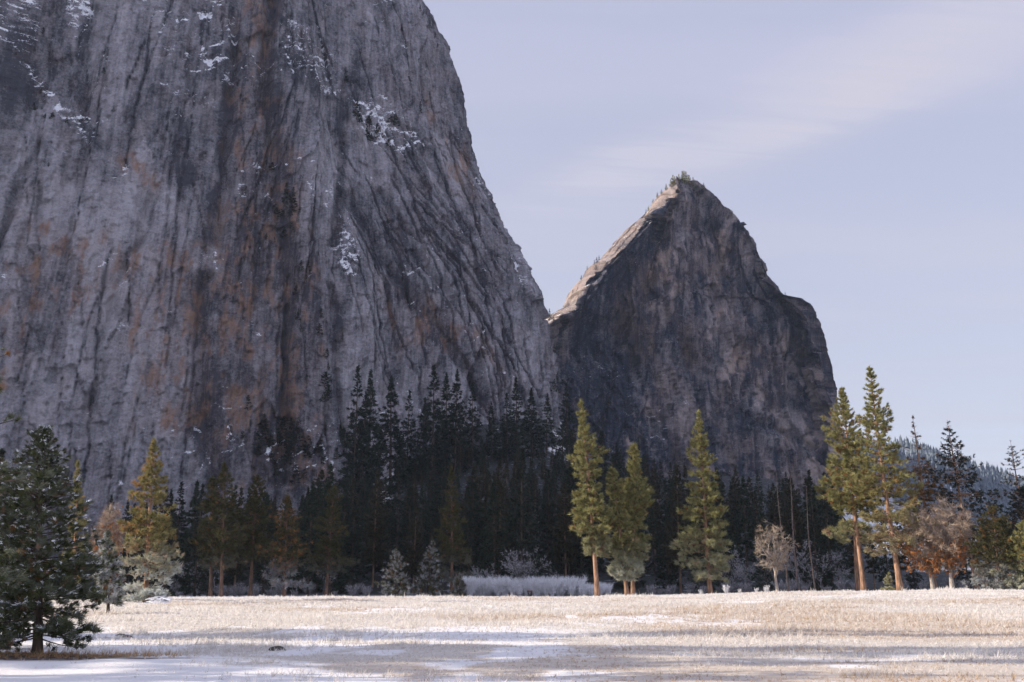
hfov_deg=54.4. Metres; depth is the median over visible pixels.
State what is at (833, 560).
frosted tree
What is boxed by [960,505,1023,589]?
young pine
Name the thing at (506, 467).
pine tree
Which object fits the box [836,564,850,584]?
frosted tree
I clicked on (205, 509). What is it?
ponderosa pine
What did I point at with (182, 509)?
fir tree
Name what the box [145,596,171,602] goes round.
brush pile
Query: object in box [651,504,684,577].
fir tree
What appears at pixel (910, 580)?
fir tree
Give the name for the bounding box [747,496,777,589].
fir tree
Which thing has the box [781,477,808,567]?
pine tree
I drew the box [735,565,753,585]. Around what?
frosted tree
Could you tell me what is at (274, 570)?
frosted tree
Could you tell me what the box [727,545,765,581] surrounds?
frosted tree
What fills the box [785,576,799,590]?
frosted shrub
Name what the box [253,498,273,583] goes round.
pine tree
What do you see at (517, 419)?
fir tree
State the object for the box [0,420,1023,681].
ground
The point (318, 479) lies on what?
pine tree
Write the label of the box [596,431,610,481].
fir tree
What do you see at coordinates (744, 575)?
frosted tree
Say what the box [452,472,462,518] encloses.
fir tree
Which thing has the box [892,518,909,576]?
pine tree
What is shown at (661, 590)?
frosted shrub
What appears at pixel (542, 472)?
pine tree
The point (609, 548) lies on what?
fir tree
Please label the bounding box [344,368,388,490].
fir tree
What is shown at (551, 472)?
fir tree
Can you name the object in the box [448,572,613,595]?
thicket
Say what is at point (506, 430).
fir tree
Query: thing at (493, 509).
fir tree
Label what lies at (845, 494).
ponderosa pine
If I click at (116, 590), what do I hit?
young pine
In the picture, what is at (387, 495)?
fir tree
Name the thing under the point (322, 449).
cliff pine
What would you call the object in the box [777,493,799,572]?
fir tree
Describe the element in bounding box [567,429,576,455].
pine tree
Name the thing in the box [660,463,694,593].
pine tree
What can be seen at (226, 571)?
fir tree
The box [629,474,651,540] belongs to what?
fir tree
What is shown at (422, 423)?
fir tree
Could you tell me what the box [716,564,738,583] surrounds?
frosted tree
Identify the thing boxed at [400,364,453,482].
fir tree
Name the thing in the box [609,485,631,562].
fir tree
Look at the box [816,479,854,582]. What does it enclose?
fir tree
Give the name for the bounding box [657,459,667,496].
fir tree
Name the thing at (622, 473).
fir tree
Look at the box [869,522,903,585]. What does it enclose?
fir tree
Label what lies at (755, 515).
pine tree
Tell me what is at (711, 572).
ponderosa pine
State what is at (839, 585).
frosted shrub
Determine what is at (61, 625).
young pine
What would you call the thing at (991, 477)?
forest
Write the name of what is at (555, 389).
cliff pine
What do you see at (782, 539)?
snag
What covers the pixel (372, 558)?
pine tree
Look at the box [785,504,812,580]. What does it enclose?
fir tree
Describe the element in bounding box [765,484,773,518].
fir tree
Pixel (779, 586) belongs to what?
frosted shrub
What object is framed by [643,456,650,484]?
pine tree
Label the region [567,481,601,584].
fir tree
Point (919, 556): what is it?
oak tree
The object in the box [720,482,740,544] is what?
pine tree
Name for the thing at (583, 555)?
fir tree
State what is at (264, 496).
fir tree
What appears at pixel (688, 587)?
frosted shrub
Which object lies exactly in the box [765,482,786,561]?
pine tree
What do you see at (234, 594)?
frosted shrub
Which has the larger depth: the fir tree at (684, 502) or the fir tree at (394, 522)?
the fir tree at (684, 502)
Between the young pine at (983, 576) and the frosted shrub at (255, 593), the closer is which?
the young pine at (983, 576)
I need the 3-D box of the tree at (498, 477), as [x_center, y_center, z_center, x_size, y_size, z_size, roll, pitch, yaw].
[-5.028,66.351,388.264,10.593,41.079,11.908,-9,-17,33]
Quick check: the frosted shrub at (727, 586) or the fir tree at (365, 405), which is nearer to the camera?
the frosted shrub at (727, 586)
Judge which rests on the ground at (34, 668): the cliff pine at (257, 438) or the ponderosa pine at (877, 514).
the ponderosa pine at (877, 514)
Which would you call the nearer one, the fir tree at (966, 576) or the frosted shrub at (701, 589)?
the frosted shrub at (701, 589)
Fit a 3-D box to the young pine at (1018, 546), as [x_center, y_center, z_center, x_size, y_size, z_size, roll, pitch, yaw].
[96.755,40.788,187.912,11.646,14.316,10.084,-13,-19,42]
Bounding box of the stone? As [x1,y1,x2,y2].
[269,646,285,650]
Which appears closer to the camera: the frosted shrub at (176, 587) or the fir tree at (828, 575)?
the frosted shrub at (176, 587)
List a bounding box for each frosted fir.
[374,547,417,596]
[412,537,449,595]
[450,572,467,596]
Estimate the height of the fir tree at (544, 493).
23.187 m
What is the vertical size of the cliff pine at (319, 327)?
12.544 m
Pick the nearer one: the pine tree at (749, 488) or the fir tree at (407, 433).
the pine tree at (749, 488)
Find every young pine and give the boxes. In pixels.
[0,423,113,654]
[0,463,63,649]
[91,530,126,613]
[880,572,894,590]
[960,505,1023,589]
[989,520,1023,589]
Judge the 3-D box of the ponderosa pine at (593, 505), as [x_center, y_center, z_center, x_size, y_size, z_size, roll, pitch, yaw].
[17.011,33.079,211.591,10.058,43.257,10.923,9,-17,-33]
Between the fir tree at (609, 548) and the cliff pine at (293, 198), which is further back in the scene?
the cliff pine at (293, 198)
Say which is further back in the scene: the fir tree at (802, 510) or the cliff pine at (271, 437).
the cliff pine at (271, 437)
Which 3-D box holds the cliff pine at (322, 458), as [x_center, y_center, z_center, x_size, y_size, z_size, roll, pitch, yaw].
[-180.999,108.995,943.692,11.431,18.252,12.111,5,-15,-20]
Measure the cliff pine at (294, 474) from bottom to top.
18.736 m
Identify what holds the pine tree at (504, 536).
on the ground at (34, 668)
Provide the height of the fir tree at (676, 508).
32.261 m
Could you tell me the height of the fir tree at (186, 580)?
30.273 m
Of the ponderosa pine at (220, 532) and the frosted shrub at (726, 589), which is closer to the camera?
the frosted shrub at (726, 589)
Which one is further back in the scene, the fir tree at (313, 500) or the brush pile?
the fir tree at (313, 500)
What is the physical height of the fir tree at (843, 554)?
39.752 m
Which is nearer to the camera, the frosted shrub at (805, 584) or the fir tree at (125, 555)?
the frosted shrub at (805, 584)
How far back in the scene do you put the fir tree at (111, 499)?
346.29 m
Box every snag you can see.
[776,472,788,590]
[790,475,799,590]
[804,488,818,590]
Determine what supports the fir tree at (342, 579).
on the ground at (34, 668)
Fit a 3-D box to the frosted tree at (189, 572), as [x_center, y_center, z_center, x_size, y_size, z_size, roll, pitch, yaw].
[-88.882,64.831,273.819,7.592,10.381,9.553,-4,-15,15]
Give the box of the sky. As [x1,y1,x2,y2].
[423,0,1023,477]
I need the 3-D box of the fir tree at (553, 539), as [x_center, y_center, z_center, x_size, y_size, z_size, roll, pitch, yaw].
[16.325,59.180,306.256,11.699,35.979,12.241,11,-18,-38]
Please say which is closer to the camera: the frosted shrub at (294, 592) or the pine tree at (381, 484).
the frosted shrub at (294, 592)
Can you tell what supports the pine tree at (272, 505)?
on the ground at (34, 668)
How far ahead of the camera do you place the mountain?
1756.02 m
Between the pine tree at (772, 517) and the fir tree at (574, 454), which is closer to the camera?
the pine tree at (772, 517)
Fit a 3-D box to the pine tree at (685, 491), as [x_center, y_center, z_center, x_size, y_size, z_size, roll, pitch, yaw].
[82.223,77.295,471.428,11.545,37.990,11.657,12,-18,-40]
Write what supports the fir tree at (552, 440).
on the ground at (34, 668)
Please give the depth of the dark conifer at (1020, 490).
237.79 m
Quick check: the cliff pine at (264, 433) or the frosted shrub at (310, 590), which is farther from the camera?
the cliff pine at (264, 433)
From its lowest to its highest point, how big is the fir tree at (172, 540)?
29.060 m
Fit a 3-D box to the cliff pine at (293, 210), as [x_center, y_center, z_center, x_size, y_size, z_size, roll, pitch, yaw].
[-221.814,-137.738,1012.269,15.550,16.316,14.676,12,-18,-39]
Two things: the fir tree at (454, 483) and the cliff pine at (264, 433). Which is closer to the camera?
the fir tree at (454, 483)
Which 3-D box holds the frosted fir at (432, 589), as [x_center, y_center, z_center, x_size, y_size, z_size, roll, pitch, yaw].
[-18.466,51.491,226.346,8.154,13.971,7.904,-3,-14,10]
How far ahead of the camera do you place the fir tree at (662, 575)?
303.55 m
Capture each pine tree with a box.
[156,488,168,527]
[224,487,248,591]
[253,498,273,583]
[267,506,282,552]
[268,502,277,535]
[306,469,327,508]
[307,477,323,517]
[314,506,342,595]
[362,468,390,587]
[368,480,393,542]
[401,501,429,592]
[486,480,516,576]
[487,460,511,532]
[503,459,509,484]
[503,481,511,509]
[539,454,547,479]
[548,482,582,576]
[550,448,553,463]
[563,417,570,444]
[565,451,570,475]
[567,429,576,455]
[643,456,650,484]
[646,481,663,557]
[650,460,660,505]
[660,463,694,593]
[678,465,693,521]
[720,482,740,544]
[726,484,743,545]
[728,468,745,517]
[746,477,759,532]
[750,491,766,550]
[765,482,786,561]
[773,487,787,546]
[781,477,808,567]
[797,478,816,578]
[845,531,864,571]
[863,531,879,589]
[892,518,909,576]
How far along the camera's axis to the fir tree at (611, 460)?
536.97 m
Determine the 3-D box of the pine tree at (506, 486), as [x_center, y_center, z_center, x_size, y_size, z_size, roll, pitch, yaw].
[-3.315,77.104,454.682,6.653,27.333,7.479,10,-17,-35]
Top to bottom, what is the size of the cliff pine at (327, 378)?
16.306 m
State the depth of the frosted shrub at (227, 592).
245.93 m
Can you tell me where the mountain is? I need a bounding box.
[544,176,845,526]
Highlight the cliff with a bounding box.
[0,0,560,558]
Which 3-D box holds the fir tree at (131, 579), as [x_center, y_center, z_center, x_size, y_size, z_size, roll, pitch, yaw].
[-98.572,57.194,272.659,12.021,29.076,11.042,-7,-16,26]
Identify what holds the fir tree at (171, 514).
on the ground at (34, 668)
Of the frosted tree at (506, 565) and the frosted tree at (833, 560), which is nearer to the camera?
the frosted tree at (506, 565)
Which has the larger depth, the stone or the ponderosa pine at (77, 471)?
the ponderosa pine at (77, 471)
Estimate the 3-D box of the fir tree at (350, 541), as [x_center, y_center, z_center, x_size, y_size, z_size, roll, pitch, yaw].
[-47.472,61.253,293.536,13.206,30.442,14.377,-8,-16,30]
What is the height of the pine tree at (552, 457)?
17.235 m
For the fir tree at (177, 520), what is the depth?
328.56 m
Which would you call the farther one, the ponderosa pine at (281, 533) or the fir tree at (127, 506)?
the fir tree at (127, 506)
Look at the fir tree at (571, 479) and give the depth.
371.42 m
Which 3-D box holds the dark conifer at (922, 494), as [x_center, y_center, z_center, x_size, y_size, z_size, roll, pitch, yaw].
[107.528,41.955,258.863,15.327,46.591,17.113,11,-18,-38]
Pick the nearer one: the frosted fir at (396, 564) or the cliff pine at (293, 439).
the frosted fir at (396, 564)
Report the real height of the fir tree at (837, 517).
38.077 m
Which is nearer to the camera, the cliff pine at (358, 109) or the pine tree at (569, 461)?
the pine tree at (569, 461)
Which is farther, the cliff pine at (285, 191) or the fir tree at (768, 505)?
the cliff pine at (285, 191)
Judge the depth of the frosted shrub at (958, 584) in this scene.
246.60 m
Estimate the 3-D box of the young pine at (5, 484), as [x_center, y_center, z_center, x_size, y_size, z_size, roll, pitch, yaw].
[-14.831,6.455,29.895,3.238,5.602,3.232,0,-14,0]
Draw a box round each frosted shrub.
[169,584,181,591]
[223,584,235,595]
[231,588,239,596]
[233,581,248,596]
[253,587,260,595]
[264,589,272,596]
[270,584,286,596]
[289,588,297,596]
[302,582,315,595]
[345,585,359,595]
[348,583,364,595]
[362,587,372,595]
[646,584,656,594]
[656,588,663,594]
[664,583,677,594]
[686,581,698,592]
[700,585,706,593]
[720,581,735,592]
[722,585,729,593]
[732,582,743,592]
[739,582,752,592]
[770,580,784,590]
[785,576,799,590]
[800,580,811,590]
[834,579,848,590]
[913,580,928,589]
[954,578,966,588]
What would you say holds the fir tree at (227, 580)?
on the ground at (34, 668)
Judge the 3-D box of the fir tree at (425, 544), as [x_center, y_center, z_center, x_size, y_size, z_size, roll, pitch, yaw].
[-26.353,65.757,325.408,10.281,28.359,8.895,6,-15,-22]
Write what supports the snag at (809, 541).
on the ground at (34, 668)
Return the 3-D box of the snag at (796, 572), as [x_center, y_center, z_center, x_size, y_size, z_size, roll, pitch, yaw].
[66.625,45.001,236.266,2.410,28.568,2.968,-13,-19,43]
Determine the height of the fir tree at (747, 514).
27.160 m
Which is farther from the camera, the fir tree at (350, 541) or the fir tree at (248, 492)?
the fir tree at (248, 492)
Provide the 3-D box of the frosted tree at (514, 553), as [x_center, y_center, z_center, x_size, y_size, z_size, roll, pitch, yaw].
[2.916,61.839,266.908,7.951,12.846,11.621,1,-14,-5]
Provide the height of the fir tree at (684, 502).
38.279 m
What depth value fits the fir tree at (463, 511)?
437.23 m
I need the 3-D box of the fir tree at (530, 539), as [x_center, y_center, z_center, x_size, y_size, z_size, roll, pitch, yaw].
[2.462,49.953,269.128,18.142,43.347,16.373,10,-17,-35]
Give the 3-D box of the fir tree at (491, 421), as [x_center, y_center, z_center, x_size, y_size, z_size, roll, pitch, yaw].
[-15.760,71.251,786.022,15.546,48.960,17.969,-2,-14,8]
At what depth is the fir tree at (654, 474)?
825.05 m
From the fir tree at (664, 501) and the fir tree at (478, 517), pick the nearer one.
the fir tree at (478, 517)
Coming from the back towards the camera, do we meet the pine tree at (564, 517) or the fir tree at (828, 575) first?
the pine tree at (564, 517)
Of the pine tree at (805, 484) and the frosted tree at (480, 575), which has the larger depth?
the pine tree at (805, 484)
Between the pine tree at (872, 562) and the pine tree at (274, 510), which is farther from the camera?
the pine tree at (274, 510)
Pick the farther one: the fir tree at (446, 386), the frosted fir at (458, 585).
the fir tree at (446, 386)
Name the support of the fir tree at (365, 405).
on the ground at (34, 668)
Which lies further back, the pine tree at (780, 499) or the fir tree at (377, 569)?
the pine tree at (780, 499)
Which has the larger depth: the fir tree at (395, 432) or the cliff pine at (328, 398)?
the cliff pine at (328, 398)
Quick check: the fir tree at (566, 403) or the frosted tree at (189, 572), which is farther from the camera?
the fir tree at (566, 403)
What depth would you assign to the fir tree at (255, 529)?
381.31 m
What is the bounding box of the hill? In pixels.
[842,432,1019,571]
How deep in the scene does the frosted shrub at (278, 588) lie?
238.41 m
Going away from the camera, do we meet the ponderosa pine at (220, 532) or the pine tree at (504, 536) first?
the ponderosa pine at (220, 532)
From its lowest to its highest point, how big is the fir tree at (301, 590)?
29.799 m
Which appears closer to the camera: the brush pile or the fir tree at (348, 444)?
the brush pile
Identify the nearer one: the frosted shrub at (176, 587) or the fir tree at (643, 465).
the frosted shrub at (176, 587)
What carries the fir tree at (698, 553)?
on the ground at (34, 668)
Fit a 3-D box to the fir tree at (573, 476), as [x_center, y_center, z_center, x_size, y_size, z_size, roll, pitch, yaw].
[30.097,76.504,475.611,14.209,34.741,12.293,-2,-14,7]
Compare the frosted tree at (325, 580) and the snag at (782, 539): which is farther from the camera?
the frosted tree at (325, 580)
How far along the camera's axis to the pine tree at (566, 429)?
897.39 m
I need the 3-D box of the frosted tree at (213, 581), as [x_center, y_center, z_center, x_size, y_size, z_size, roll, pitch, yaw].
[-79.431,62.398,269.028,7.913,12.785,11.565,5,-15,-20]
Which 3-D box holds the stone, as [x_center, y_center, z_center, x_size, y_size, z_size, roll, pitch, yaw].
[-6.737,8.865,28.672,0.560,0.178,0.237,0,-14,0]
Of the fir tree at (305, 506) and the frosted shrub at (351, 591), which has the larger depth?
the fir tree at (305, 506)
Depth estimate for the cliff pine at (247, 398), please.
926.85 m
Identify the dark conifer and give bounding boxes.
[896,416,952,588]
[918,420,1022,589]
[993,486,1023,587]
[995,441,1023,518]
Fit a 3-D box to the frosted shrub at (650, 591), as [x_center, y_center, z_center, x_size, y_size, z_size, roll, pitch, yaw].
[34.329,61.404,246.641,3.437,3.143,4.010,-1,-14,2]
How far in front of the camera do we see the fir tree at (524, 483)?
387.40 m
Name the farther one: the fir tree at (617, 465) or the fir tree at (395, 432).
the fir tree at (395, 432)
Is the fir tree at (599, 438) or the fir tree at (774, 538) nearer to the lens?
the fir tree at (774, 538)
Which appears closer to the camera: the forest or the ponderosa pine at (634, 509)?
the ponderosa pine at (634, 509)
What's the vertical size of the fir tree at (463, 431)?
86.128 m
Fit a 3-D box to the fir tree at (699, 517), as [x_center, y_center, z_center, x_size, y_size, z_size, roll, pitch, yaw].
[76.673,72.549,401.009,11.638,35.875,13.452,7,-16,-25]
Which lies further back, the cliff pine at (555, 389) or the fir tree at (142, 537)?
the cliff pine at (555, 389)
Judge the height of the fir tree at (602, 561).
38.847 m
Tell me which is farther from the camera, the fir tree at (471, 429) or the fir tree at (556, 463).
the fir tree at (471, 429)
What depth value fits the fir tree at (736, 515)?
427.68 m
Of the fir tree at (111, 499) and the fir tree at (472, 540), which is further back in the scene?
the fir tree at (111, 499)
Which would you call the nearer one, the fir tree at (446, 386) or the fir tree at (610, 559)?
the fir tree at (610, 559)
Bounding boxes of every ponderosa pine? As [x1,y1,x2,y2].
[0,347,55,587]
[0,448,8,591]
[55,459,89,585]
[112,437,184,601]
[188,476,239,596]
[199,460,252,596]
[233,474,278,596]
[254,494,313,596]
[302,485,359,595]
[433,465,473,595]
[567,399,616,595]
[598,466,644,595]
[609,442,655,594]
[669,409,734,593]
[814,386,882,590]
[838,448,864,590]
[847,365,941,590]
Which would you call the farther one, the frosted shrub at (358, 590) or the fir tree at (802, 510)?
the fir tree at (802, 510)
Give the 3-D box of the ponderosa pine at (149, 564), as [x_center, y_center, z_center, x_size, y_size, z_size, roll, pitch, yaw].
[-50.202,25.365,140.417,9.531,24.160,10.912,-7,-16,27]
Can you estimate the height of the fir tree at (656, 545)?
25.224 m
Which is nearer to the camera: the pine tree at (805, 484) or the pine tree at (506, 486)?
the pine tree at (805, 484)
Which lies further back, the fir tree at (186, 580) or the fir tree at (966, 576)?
the fir tree at (966, 576)
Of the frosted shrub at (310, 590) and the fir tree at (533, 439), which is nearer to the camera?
the frosted shrub at (310, 590)
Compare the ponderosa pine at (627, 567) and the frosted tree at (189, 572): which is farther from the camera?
the frosted tree at (189, 572)
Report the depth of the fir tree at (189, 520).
308.94 m
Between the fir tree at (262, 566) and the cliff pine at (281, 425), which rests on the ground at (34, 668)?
the fir tree at (262, 566)
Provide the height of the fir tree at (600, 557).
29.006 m
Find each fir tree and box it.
[88,494,119,584]
[119,499,131,568]
[120,502,137,585]
[123,503,153,585]
[124,504,164,594]
[149,488,183,595]
[152,481,189,585]
[157,501,182,588]
[170,479,207,586]
[173,484,205,581]
[174,483,218,595]
[178,501,188,564]
[213,484,247,588]
[213,496,243,587]
[239,486,255,564]
[242,493,281,592]
[246,504,262,566]
[248,491,274,569]
[269,503,299,591]
[288,480,331,595]
[288,509,323,592]
[289,486,312,579]
[294,495,303,529]
[297,481,333,591]
[299,462,353,595]
[327,365,374,503]
[331,498,369,593]
[342,391,379,494]
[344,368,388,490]
[359,494,389,579]
[371,376,416,492]
[377,463,408,573]
[379,478,398,551]
[381,477,391,526]
[388,483,423,584]
[392,389,424,484]
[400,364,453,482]
[406,485,430,561]
[412,397,435,476]
[420,499,444,580]
[425,466,455,552]
[433,466,460,569]
[434,369,473,473]
[434,372,457,466]
[447,507,488,594]
[450,467,463,499]
[451,382,488,467]
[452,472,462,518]
[453,462,490,579]
[459,489,467,532]
[460,487,489,571]
[471,480,516,580]
[483,402,499,460]
[492,393,524,461]
[499,447,553,582]
[501,377,531,455]
[504,465,538,556]
[514,472,546,576]
[518,387,546,457]
[533,393,556,455]
[540,478,547,510]
[547,460,555,497]
[547,476,585,578]
[547,494,577,574]
[549,467,588,579]
[552,446,560,476]
[552,498,593,579]
[554,440,562,468]
[556,383,576,447]
[557,421,568,455]
[558,463,589,566]
[566,449,584,488]
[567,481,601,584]
[569,468,578,494]
[582,475,610,573]
[591,490,612,560]
[593,429,608,470]
[594,447,605,493]
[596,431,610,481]
[601,461,617,507]
[603,453,618,514]
[605,513,618,569]
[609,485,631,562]
[609,529,636,588]
[614,441,624,477]
[614,450,623,477]
[619,447,627,479]
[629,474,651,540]
[629,516,650,594]
[638,448,648,479]
[641,467,653,525]
[644,505,664,572]
[649,485,664,545]
[650,458,660,495]
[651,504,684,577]
[654,510,683,590]
[656,479,669,533]
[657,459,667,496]
[658,478,690,567]
[662,462,673,506]
[670,485,693,555]
[678,473,693,554]
[686,505,721,592]
[687,487,690,542]
[689,523,717,571]
[691,478,711,555]
[700,471,742,583]
[708,466,751,592]
[727,482,744,555]
[731,475,763,574]
[742,495,753,538]
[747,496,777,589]
[753,470,767,509]
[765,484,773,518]
[766,509,785,551]
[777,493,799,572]
[779,478,788,511]
[779,490,802,552]
[781,472,790,504]
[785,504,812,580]
[788,479,832,579]
[793,469,839,590]
[797,489,806,524]
[801,483,840,585]
[816,471,854,582]
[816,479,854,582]
[828,481,851,579]
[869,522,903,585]
[902,556,924,588]
[954,515,982,588]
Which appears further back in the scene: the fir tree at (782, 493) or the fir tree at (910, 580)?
the fir tree at (782, 493)
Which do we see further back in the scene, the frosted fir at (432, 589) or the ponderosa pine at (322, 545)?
the ponderosa pine at (322, 545)
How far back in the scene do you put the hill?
1685.02 m
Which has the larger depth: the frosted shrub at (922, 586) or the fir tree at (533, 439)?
the fir tree at (533, 439)
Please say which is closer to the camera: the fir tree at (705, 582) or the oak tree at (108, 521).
the oak tree at (108, 521)
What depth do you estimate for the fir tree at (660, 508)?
443.91 m
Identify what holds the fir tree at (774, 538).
on the ground at (34, 668)
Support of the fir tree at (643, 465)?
on the ground at (34, 668)
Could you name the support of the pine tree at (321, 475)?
on the ground at (34, 668)
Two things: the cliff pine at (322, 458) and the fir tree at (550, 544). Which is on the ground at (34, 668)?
the fir tree at (550, 544)
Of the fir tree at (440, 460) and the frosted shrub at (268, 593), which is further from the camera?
the fir tree at (440, 460)
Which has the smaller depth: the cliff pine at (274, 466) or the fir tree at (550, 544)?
the fir tree at (550, 544)
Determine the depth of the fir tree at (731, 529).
329.36 m
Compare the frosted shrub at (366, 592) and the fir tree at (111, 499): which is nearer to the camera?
the frosted shrub at (366, 592)
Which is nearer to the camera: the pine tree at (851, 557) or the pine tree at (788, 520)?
the pine tree at (851, 557)
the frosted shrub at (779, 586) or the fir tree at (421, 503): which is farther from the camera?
the fir tree at (421, 503)
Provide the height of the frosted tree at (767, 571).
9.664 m
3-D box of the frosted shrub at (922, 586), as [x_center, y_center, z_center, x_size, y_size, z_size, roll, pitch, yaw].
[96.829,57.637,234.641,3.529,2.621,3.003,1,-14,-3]
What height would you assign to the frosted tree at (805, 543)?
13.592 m
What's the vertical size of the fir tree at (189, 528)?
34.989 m
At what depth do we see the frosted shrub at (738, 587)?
275.13 m
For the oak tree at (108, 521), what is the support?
on the ground at (34, 668)
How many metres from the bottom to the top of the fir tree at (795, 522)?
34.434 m
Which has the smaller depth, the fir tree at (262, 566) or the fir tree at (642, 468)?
the fir tree at (262, 566)
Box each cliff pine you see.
[244,395,251,409]
[252,431,261,444]
[257,413,270,429]
[261,426,269,439]
[267,429,275,443]
[267,436,274,447]
[272,459,279,475]
[277,412,284,429]
[281,183,289,205]
[282,414,298,434]
[284,442,294,462]
[285,434,301,453]
[288,198,300,211]
[289,187,295,204]
[289,464,300,483]
[315,440,323,452]
[316,323,323,334]
[317,447,325,464]
[318,371,330,386]
[323,383,330,394]
[324,388,330,400]
[352,98,360,118]
[392,114,399,126]
[551,379,556,390]
[605,397,612,410]
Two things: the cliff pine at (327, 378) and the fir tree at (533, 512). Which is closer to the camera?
the fir tree at (533, 512)
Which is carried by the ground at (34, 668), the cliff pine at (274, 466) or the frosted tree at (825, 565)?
the frosted tree at (825, 565)
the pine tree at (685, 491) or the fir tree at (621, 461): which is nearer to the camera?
the pine tree at (685, 491)
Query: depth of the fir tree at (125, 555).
321.43 m
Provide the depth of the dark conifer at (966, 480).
247.58 m
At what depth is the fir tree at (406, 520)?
326.97 m
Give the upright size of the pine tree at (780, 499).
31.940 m
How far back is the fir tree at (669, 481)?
639.61 m
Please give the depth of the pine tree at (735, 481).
466.78 m
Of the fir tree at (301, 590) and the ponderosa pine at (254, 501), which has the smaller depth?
the ponderosa pine at (254, 501)
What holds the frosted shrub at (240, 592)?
on the ground at (34, 668)
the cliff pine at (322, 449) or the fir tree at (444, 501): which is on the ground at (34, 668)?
the fir tree at (444, 501)
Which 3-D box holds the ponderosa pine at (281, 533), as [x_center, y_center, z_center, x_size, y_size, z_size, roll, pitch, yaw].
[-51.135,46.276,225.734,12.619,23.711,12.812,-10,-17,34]
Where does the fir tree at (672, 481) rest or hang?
on the ground at (34, 668)
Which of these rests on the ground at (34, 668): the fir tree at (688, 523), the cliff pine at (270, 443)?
the fir tree at (688, 523)
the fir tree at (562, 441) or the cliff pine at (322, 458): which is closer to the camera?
the fir tree at (562, 441)
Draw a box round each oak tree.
[88,500,129,585]
[753,520,799,591]
[897,507,958,588]
[916,495,974,588]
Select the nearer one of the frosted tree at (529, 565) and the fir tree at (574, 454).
the frosted tree at (529, 565)
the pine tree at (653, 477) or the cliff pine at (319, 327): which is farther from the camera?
the cliff pine at (319, 327)
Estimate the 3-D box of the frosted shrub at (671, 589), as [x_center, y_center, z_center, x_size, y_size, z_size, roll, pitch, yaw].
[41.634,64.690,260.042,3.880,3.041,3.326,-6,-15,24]
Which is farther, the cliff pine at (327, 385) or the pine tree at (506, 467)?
the cliff pine at (327, 385)
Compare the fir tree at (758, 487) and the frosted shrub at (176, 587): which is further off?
the fir tree at (758, 487)
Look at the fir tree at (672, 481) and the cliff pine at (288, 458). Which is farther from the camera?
the cliff pine at (288, 458)
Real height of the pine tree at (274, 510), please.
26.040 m
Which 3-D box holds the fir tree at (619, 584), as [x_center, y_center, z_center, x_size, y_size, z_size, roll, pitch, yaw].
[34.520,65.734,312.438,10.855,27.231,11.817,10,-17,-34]
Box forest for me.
[843,434,1023,563]
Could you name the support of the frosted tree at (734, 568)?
on the ground at (34, 668)
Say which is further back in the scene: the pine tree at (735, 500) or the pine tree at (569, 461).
the pine tree at (569, 461)
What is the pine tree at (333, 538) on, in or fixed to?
on the ground at (34, 668)
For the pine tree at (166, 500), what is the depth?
382.73 m
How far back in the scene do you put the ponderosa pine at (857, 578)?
216.70 m
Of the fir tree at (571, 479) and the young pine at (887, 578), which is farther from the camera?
the fir tree at (571, 479)
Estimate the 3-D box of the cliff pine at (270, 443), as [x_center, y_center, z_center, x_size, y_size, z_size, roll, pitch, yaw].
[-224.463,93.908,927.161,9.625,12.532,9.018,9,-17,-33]
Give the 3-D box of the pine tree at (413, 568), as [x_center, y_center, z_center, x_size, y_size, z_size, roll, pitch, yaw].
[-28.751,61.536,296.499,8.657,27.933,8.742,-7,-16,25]
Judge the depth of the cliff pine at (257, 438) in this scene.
921.07 m
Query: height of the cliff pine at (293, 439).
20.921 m
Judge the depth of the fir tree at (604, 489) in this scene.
490.34 m
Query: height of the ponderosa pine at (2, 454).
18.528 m
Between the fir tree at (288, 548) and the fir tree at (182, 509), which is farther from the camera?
the fir tree at (182, 509)
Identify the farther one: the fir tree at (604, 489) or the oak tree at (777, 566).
the fir tree at (604, 489)
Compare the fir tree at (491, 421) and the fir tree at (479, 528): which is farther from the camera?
the fir tree at (491, 421)
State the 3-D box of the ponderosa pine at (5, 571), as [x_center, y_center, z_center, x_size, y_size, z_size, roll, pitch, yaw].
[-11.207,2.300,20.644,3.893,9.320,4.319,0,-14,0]
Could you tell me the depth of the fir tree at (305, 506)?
314.19 m
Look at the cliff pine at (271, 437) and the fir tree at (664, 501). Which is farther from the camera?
the cliff pine at (271, 437)
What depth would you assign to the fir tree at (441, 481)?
417.61 m
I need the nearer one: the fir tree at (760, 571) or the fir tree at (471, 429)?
the fir tree at (760, 571)
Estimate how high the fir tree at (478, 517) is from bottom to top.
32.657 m
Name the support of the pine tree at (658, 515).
on the ground at (34, 668)
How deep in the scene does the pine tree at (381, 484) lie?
376.73 m
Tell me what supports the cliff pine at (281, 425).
on the cliff
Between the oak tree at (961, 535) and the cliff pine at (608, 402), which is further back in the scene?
the cliff pine at (608, 402)
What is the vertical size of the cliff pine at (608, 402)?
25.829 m
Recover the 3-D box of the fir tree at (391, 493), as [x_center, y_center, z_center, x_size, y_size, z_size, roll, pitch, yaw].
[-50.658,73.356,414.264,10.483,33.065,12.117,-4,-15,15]
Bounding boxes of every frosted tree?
[180,559,203,584]
[204,554,232,595]
[261,559,287,595]
[317,570,337,595]
[470,563,496,579]
[498,556,531,579]
[501,547,551,577]
[512,548,537,579]
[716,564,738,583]
[723,558,743,592]
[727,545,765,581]
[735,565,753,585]
[738,564,754,582]
[752,556,784,591]
[758,544,804,577]
[767,541,818,590]
[800,553,836,590]
[806,544,844,590]
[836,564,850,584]

